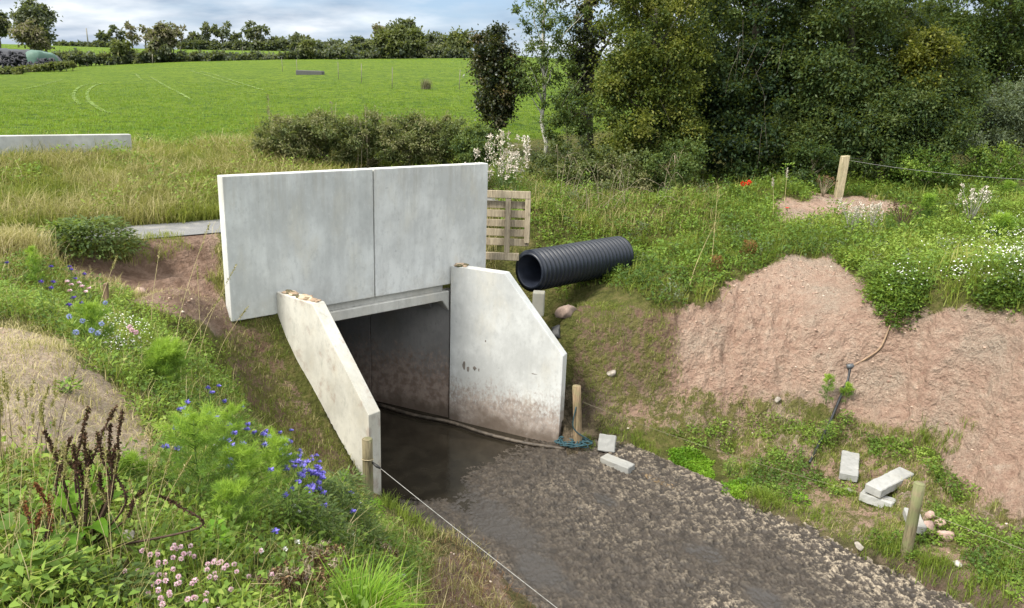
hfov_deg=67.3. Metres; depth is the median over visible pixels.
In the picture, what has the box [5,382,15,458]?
grass stalk
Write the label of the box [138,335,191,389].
feathery plant
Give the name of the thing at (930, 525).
stone
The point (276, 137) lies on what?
bramble bush
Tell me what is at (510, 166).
thistle
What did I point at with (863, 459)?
slope grass
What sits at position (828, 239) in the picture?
bank grass
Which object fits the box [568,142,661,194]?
bramble bush
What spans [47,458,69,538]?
grass stalk
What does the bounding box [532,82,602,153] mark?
elder bush
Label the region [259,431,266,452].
cornflower
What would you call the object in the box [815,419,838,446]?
leafy weed
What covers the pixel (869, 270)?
leafy weed
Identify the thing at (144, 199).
verge dry grass
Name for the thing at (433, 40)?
field tree
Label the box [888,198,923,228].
dried weed
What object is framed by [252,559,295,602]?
dried thistle
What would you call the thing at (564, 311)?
boulder
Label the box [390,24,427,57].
field tree
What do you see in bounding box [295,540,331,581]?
dried thistle
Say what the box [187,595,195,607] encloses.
clover
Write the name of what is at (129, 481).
grass stalk
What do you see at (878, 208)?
dried weed
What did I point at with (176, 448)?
cornflower
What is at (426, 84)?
dead weed
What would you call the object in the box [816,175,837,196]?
dried weed
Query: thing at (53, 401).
grass stalk
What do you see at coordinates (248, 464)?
feathery plant
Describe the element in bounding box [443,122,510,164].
bramble bush
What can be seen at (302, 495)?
leafy weed
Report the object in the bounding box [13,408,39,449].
grass stalk
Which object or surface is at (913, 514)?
fence post
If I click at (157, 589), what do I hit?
clover
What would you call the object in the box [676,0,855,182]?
oak tree
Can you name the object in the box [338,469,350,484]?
leafy weed
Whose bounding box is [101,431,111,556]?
grass stalk
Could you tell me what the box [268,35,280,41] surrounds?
skyline tree
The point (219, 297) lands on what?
grass stalk
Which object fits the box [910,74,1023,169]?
willow shrub
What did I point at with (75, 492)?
dock plant
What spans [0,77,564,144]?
pasture grass
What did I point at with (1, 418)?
grass stalk
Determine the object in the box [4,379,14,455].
grass stalk
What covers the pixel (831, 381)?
feathery plant
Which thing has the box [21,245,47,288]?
feathery plant
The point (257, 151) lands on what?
hedge side grass
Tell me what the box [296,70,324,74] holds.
water trough
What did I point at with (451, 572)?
bank edge grass
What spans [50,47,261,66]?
hedge
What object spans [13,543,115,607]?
leafy weed
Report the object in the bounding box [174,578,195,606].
clover
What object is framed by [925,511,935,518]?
stone
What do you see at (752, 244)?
leafy weed
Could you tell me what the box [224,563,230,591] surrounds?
clover
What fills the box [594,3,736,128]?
woodland tree
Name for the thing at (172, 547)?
clover
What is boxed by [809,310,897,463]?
garden hose
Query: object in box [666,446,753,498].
water plants
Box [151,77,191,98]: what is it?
wheel mark
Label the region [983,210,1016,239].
feathery plant
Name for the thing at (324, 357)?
wing wall
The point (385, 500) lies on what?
track edge grass
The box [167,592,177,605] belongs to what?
clover
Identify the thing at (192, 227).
road
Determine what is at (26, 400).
grass stalk
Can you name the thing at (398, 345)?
box culvert
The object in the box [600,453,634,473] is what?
concrete block
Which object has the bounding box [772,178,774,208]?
dry stalk
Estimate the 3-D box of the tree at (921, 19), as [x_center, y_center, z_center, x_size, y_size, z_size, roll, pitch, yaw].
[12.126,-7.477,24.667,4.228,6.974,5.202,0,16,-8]
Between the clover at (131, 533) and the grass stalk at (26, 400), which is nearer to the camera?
the clover at (131, 533)
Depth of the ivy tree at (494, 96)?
24.41 m
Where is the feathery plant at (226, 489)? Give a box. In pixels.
[203,475,259,535]
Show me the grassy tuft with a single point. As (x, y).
(365, 592)
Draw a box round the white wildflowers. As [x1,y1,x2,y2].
[885,214,1023,289]
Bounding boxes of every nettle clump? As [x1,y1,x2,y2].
[880,141,968,188]
[958,139,1023,185]
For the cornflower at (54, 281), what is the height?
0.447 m
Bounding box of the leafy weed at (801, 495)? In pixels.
[791,493,811,506]
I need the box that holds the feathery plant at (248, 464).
[202,438,288,527]
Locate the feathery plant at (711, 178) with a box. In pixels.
[706,175,713,187]
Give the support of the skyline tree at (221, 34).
on the ground at (938, 358)
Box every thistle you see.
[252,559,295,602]
[272,558,338,605]
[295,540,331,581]
[321,540,350,571]
[369,538,398,563]
[474,129,531,189]
[496,149,527,190]
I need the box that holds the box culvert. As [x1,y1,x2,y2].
[326,285,450,416]
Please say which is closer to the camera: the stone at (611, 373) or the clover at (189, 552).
the clover at (189, 552)
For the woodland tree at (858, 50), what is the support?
on the ground at (938, 358)
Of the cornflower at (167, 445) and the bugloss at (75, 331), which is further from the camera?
the bugloss at (75, 331)
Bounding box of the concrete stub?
[532,290,544,315]
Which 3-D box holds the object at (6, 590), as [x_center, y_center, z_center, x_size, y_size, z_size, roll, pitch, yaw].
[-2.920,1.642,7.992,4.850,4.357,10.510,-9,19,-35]
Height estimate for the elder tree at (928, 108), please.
4.371 m
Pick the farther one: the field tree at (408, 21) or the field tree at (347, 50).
the field tree at (408, 21)
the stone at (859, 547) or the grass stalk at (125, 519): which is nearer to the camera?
the grass stalk at (125, 519)
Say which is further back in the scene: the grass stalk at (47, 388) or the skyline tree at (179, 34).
the skyline tree at (179, 34)
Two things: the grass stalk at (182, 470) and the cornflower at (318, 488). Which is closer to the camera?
the grass stalk at (182, 470)
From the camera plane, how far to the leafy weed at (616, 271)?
15.98 m
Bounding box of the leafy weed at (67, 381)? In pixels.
[52,375,85,393]
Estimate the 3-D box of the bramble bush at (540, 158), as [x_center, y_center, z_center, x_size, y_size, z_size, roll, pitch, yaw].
[1.631,-3.967,21.618,2.811,1.890,2.368,2,16,0]
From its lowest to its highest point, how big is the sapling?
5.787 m
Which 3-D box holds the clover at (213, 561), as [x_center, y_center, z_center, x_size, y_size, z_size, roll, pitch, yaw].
[-1.431,1.270,3.559,0.123,0.172,0.059,0,16,-8]
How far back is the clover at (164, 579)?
3.26 m
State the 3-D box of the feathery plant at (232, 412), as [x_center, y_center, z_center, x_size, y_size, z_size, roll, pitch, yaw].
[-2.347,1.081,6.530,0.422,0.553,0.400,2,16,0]
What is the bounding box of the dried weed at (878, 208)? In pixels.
[862,202,883,227]
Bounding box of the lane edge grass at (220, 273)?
[0,208,500,299]
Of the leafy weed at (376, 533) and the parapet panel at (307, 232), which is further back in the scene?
the parapet panel at (307, 232)
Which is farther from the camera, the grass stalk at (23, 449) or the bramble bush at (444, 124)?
the bramble bush at (444, 124)
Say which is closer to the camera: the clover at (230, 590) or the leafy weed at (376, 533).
the clover at (230, 590)
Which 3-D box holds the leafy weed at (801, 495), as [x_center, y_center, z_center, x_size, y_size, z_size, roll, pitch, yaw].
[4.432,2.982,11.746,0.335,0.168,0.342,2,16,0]
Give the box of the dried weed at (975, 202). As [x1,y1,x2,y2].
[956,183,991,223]
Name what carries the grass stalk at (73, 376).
on the ground at (938, 358)
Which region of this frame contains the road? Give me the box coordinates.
[14,198,501,243]
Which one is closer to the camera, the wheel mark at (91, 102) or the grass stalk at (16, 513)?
the grass stalk at (16, 513)
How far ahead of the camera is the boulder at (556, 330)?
14.60 m
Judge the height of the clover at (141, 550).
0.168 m
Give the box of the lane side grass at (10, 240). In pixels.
[0,216,67,261]
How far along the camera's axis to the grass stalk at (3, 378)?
4.11 m
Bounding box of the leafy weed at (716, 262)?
[708,255,723,271]
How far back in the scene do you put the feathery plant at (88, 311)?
7.41 m
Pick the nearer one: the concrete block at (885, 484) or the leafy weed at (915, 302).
the concrete block at (885, 484)
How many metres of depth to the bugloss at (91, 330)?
6.60 m
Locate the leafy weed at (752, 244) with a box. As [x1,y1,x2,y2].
[739,240,757,257]
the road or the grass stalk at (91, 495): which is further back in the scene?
the road
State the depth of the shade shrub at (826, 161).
21.99 m
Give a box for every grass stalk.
[0,396,3,466]
[0,402,4,456]
[0,510,10,554]
[1,370,11,472]
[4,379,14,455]
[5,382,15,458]
[5,458,11,533]
[12,491,26,547]
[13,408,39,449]
[13,508,19,540]
[15,387,21,447]
[16,424,43,460]
[19,437,26,536]
[23,391,28,472]
[23,395,47,463]
[26,479,34,548]
[27,379,35,463]
[30,413,36,456]
[35,384,51,449]
[36,504,48,540]
[37,392,59,453]
[38,408,43,461]
[39,404,49,466]
[39,437,58,547]
[47,440,66,533]
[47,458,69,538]
[49,491,59,551]
[52,379,57,452]
[54,537,69,569]
[56,362,78,449]
[57,414,84,444]
[60,446,66,537]
[64,469,74,549]
[73,509,84,586]
[77,465,90,550]
[82,442,88,544]
[84,476,117,582]
[84,486,98,545]
[88,495,92,545]
[96,482,127,552]
[99,255,117,306]
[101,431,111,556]
[105,449,120,553]
[120,509,127,556]
[123,530,148,565]
[126,478,153,591]
[136,447,161,545]
[136,455,191,586]
[136,495,143,554]
[145,446,173,576]
[146,430,152,547]
[151,241,162,323]
[159,501,182,558]
[176,223,209,336]
[183,293,223,364]
[196,264,201,344]
[200,264,236,351]
[215,306,248,364]
[688,222,715,289]
[711,185,718,265]
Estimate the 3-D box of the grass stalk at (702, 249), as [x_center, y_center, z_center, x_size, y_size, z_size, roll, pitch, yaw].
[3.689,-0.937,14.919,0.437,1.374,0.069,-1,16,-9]
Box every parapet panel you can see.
[217,168,373,320]
[369,162,487,296]
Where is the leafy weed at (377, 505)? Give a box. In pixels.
[366,497,384,517]
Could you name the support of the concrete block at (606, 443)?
on the mud track
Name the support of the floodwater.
on the ground at (938, 358)
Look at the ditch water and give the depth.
12.54 m
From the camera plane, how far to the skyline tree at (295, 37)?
205.72 m
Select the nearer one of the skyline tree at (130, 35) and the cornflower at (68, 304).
the cornflower at (68, 304)
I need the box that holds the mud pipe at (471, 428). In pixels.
[378,403,564,449]
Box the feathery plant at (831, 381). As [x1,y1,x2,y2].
[819,373,835,403]
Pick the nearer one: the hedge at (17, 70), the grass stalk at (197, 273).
the grass stalk at (197, 273)
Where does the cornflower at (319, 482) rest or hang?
on the ground at (938, 358)
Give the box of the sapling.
[500,0,592,155]
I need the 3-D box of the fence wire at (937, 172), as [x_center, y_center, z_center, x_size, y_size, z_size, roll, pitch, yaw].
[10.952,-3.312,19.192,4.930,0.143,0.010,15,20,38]
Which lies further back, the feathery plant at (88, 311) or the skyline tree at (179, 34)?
the skyline tree at (179, 34)
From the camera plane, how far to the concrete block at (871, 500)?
11.52 m
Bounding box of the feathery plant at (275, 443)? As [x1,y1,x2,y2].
[257,425,308,499]
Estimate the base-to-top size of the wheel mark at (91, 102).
0.920 m
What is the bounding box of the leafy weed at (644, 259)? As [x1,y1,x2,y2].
[635,255,655,267]
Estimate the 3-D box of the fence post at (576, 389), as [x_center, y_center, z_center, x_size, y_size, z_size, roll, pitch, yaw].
[1.152,2.128,13.510,0.264,1.462,0.154,6,16,13]
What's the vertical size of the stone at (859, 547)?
0.126 m
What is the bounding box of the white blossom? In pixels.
[87,313,151,351]
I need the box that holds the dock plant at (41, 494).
[0,481,61,565]
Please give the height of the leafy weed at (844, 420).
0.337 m
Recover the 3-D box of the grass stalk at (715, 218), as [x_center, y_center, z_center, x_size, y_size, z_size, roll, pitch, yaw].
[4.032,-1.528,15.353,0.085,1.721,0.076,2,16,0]
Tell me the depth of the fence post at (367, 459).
10.49 m
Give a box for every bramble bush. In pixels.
[243,112,319,161]
[283,107,365,167]
[328,105,405,167]
[371,107,441,165]
[407,110,474,163]
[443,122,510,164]
[521,130,617,184]
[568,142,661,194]
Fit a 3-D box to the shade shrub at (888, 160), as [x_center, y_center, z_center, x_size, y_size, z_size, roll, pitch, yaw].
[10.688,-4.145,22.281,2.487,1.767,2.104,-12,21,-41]
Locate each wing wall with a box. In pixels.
[276,291,380,495]
[449,265,566,444]
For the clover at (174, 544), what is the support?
on the ground at (938, 358)
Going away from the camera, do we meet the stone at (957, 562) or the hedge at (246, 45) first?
the stone at (957, 562)
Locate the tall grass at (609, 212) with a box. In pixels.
[490,163,733,236]
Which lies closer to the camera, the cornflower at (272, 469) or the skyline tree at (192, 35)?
the cornflower at (272, 469)
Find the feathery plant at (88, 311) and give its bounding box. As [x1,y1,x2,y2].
[60,299,120,338]
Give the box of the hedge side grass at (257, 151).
[198,128,514,168]
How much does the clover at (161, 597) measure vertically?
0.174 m
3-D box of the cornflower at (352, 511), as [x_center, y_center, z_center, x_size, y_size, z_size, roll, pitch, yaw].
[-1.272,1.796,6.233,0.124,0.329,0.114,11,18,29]
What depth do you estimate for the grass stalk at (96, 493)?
3.53 m
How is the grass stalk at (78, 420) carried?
on the ground at (938, 358)
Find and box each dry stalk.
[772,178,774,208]
[783,168,788,211]
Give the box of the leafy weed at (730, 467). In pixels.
[720,457,739,478]
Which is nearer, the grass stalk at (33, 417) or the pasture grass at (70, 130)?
the grass stalk at (33, 417)
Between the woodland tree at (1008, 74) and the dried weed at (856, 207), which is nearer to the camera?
the dried weed at (856, 207)
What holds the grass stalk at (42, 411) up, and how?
on the ground at (938, 358)
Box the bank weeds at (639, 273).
[490,159,1023,311]
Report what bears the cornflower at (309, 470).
on the ground at (938, 358)
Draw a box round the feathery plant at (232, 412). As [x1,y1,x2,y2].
[213,400,260,446]
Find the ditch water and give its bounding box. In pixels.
[645,474,677,490]
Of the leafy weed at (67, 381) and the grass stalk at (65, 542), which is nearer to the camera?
the grass stalk at (65, 542)
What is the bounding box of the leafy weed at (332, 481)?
[319,464,381,537]
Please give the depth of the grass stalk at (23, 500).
3.00 m
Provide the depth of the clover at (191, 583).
3.32 m
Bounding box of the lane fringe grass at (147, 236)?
[53,228,190,263]
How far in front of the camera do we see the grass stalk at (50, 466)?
3.37 m
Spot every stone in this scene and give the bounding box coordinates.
[133,287,146,294]
[607,370,615,376]
[854,541,863,550]
[924,520,935,535]
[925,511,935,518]
[934,518,945,527]
[937,530,955,541]
[953,560,962,567]
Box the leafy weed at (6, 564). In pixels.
[0,536,84,607]
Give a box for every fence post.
[361,437,380,498]
[572,384,581,445]
[834,155,849,197]
[900,481,925,557]
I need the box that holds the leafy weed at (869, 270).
[850,261,885,283]
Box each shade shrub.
[776,135,844,192]
[835,131,921,184]
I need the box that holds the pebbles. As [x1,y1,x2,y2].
[7,256,1013,606]
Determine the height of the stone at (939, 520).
0.118 m
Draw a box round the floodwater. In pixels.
[375,401,582,542]
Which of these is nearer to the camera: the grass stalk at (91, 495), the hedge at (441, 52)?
the grass stalk at (91, 495)
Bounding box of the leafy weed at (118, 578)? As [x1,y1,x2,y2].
[64,557,162,607]
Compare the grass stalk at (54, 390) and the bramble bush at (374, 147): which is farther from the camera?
the bramble bush at (374, 147)
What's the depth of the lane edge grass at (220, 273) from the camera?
10.88 m
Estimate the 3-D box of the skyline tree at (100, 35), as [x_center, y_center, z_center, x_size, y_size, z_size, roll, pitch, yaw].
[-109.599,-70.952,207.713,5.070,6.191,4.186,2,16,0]
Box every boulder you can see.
[551,325,559,337]
[555,304,576,318]
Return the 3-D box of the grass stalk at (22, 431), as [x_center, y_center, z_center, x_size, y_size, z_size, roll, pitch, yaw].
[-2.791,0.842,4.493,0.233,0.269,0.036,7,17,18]
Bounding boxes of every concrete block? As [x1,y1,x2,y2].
[597,434,616,452]
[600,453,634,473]
[839,450,859,481]
[859,489,896,507]
[864,467,913,497]
[902,507,926,534]
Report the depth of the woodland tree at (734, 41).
30.48 m
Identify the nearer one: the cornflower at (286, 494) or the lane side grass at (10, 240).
the cornflower at (286, 494)
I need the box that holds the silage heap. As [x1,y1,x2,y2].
[0,48,64,69]
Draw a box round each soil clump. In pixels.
[282,289,320,301]
[454,263,468,266]
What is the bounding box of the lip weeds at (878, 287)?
[828,242,1023,331]
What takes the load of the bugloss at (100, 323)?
on the ground at (938, 358)
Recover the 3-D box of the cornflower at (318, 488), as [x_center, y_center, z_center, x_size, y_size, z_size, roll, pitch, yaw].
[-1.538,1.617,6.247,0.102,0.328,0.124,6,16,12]
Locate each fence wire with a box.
[380,468,556,607]
[583,402,906,504]
[850,160,1023,179]
[921,510,1023,549]
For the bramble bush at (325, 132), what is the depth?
19.29 m
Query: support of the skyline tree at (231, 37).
on the ground at (938, 358)
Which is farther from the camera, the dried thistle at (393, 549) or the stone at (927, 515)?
the stone at (927, 515)
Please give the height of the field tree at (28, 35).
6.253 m
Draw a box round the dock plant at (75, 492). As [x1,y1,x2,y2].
[30,404,205,550]
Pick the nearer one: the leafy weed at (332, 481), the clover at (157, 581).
the clover at (157, 581)
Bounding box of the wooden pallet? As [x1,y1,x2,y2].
[486,190,530,260]
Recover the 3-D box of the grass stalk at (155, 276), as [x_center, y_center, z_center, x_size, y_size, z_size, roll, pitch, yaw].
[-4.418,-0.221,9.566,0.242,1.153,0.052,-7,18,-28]
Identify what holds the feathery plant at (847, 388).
on the ground at (938, 358)
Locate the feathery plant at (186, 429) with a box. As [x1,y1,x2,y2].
[141,397,259,511]
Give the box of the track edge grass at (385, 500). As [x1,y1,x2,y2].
[372,413,1023,607]
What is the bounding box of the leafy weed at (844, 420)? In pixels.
[837,409,855,428]
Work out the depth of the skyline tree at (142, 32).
206.62 m
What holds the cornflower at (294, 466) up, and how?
on the ground at (938, 358)
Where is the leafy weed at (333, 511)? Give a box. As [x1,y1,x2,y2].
[288,490,358,555]
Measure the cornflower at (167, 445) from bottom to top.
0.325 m
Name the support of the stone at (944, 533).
on the ground at (938, 358)
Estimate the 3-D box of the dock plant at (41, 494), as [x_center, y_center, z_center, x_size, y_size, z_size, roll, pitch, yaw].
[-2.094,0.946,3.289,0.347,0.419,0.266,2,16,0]
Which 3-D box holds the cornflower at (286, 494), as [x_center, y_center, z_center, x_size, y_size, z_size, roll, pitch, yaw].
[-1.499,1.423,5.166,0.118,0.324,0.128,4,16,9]
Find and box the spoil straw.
[0,256,226,473]
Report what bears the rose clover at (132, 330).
on the ground at (938, 358)
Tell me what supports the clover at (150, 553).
on the ground at (938, 358)
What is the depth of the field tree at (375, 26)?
141.24 m
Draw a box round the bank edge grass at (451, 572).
[409,518,513,607]
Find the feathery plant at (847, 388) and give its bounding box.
[838,381,855,403]
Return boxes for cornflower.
[37,280,49,320]
[47,286,59,317]
[51,280,57,311]
[64,302,77,341]
[151,444,169,481]
[169,446,179,488]
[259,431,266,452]
[263,527,278,565]
[266,467,273,497]
[281,492,295,531]
[284,467,293,491]
[289,464,301,484]
[306,468,312,485]
[315,480,329,507]
[315,486,323,513]
[316,475,325,502]
[350,508,359,542]
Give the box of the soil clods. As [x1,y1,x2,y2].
[0,254,1023,604]
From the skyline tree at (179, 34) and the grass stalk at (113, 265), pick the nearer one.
the grass stalk at (113, 265)
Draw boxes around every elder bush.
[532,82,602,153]
[633,134,713,194]
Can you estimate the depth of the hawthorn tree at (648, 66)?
21.76 m
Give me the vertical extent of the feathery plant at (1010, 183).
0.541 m
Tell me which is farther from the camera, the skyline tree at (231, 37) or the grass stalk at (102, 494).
the skyline tree at (231, 37)
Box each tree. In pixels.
[0,9,12,47]
[5,0,62,44]
[7,18,54,51]
[94,29,112,42]
[106,37,141,58]
[107,24,126,42]
[122,20,138,47]
[135,24,151,48]
[141,20,178,56]
[143,33,172,60]
[167,21,179,31]
[174,24,187,42]
[186,31,204,40]
[199,21,214,39]
[211,21,231,42]
[227,31,241,43]
[240,20,258,40]
[255,24,270,40]
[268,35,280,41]
[286,31,311,42]
[296,37,318,58]
[322,41,359,58]
[347,35,366,45]
[366,27,406,58]
[370,21,384,36]
[383,16,424,32]
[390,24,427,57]
[424,29,448,49]
[435,25,472,52]
[461,0,645,155]
[569,0,723,183]
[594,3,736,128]
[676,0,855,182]
[678,0,826,128]
[759,0,941,175]
[788,0,936,139]
[831,37,1013,169]
[839,0,974,157]
[890,0,1020,154]
[916,0,1023,174]
[961,0,1023,139]
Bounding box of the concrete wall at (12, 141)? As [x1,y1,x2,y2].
[0,134,131,155]
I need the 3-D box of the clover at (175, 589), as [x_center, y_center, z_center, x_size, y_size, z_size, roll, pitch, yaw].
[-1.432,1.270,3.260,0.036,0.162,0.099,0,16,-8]
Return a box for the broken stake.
[103,282,109,306]
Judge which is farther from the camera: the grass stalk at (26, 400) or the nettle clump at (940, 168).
the nettle clump at (940, 168)
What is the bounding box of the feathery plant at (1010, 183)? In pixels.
[1000,179,1020,193]
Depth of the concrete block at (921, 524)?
10.68 m
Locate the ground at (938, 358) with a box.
[0,44,1023,607]
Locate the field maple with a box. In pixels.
[881,20,974,163]
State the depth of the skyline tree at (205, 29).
205.98 m
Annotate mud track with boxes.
[390,438,974,607]
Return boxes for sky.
[0,0,1020,72]
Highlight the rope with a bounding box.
[554,407,592,447]
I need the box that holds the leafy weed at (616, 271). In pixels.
[608,263,623,279]
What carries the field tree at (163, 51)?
on the ground at (938, 358)
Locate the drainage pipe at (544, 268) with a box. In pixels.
[515,236,633,291]
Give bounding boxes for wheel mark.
[72,82,98,103]
[86,83,111,112]
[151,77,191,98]
[201,71,262,89]
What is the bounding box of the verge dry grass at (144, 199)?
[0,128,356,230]
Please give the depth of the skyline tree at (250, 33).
205.91 m
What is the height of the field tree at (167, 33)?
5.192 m
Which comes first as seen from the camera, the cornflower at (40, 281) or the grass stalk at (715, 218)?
the cornflower at (40, 281)
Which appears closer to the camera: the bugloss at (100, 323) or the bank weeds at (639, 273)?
the bugloss at (100, 323)
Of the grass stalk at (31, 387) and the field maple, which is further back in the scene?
the field maple
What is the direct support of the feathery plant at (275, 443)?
on the ground at (938, 358)
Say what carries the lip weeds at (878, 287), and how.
on the ground at (938, 358)
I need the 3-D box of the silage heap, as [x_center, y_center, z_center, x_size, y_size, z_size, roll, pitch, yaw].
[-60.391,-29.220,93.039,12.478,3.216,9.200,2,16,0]
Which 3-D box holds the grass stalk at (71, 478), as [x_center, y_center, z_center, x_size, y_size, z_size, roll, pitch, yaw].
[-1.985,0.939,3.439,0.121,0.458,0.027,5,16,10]
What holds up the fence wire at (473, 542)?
attached to the fence post at (367, 459)
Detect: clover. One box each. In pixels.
[123,530,134,541]
[128,328,135,346]
[133,330,141,354]
[139,548,147,569]
[143,559,167,598]
[144,587,161,607]
[146,552,152,577]
[151,546,175,567]
[151,581,175,606]
[155,579,166,607]
[155,595,163,607]
[159,578,168,607]
[161,566,175,588]
[166,543,176,576]
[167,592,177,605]
[170,581,178,603]
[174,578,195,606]
[176,580,183,600]
[177,597,190,607]
[178,556,185,587]
[178,581,193,606]
[181,551,186,583]
[186,551,195,572]
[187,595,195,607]
[188,543,199,577]
[193,560,215,586]
[200,574,211,591]
[215,566,225,598]
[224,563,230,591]
[224,587,233,605]
[264,572,273,603]
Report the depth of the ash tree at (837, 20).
22.46 m
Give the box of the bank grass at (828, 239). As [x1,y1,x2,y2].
[493,161,1023,312]
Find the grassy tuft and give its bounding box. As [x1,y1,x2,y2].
[290,544,435,607]
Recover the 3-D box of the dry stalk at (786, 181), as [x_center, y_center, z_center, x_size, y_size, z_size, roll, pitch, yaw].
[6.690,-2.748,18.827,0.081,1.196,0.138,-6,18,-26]
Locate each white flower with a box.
[281,546,295,570]
[286,540,299,570]
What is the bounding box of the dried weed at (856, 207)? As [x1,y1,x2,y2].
[838,198,869,232]
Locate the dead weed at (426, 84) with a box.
[419,79,432,88]
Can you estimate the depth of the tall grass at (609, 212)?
18.62 m
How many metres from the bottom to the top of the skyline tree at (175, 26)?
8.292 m
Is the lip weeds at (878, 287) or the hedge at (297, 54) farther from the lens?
the hedge at (297, 54)
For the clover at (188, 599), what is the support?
on the ground at (938, 358)
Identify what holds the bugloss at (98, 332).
on the ground at (938, 358)
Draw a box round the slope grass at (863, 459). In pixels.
[218,300,1023,590]
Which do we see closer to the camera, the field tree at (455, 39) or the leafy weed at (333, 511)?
the leafy weed at (333, 511)
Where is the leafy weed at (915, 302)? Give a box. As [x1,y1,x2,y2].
[896,292,932,313]
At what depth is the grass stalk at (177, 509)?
3.65 m
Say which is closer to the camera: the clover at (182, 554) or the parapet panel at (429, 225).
the clover at (182, 554)
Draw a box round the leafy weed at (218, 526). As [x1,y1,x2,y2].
[197,518,234,553]
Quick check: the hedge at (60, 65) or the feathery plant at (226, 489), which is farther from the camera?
the hedge at (60, 65)
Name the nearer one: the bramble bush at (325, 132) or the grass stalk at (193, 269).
the grass stalk at (193, 269)
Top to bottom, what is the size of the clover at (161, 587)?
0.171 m
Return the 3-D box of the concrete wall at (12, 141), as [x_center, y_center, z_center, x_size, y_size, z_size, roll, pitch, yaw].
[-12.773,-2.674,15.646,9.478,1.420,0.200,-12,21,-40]
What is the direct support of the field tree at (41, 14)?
on the ground at (938, 358)
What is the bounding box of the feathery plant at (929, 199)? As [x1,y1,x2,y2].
[913,192,938,221]
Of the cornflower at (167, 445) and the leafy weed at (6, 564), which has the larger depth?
the cornflower at (167, 445)
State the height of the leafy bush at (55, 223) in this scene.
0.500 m
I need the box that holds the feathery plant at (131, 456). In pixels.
[109,446,153,488]
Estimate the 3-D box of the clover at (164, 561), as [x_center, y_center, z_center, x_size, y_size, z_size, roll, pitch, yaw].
[-1.558,1.218,3.369,0.120,0.169,0.058,-11,21,-40]
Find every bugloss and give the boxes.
[66,314,80,350]
[72,330,97,368]
[79,318,89,347]
[85,321,103,354]
[88,327,101,366]
[92,330,105,368]
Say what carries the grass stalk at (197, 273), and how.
on the ground at (938, 358)
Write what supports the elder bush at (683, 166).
on the ground at (938, 358)
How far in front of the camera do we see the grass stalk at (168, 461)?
3.39 m
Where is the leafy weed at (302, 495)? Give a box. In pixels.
[262,481,328,544]
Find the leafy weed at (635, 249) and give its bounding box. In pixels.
[633,246,641,258]
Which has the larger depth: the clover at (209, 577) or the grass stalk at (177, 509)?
the grass stalk at (177, 509)
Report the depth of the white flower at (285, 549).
4.40 m
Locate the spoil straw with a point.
(23, 333)
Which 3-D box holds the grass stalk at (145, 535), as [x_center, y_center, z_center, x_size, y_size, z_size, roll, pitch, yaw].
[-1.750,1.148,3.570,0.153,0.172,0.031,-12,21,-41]
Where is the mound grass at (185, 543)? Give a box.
[0,252,437,607]
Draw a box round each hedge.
[0,64,27,74]
[22,59,77,71]
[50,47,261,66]
[55,39,111,46]
[176,37,376,51]
[235,48,364,59]
[357,43,476,58]
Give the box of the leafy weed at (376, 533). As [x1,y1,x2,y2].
[354,518,391,552]
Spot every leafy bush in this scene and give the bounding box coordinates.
[36,218,101,252]
[44,213,150,261]
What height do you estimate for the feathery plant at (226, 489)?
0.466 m
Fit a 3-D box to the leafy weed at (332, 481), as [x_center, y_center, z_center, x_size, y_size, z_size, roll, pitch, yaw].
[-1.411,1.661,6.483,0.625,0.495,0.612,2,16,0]
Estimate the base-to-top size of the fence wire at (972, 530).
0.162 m
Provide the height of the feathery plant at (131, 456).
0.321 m
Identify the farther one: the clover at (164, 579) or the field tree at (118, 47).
the field tree at (118, 47)
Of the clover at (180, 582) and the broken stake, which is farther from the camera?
the broken stake
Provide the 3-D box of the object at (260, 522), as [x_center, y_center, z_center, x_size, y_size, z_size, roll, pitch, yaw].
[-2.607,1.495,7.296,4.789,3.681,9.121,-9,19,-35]

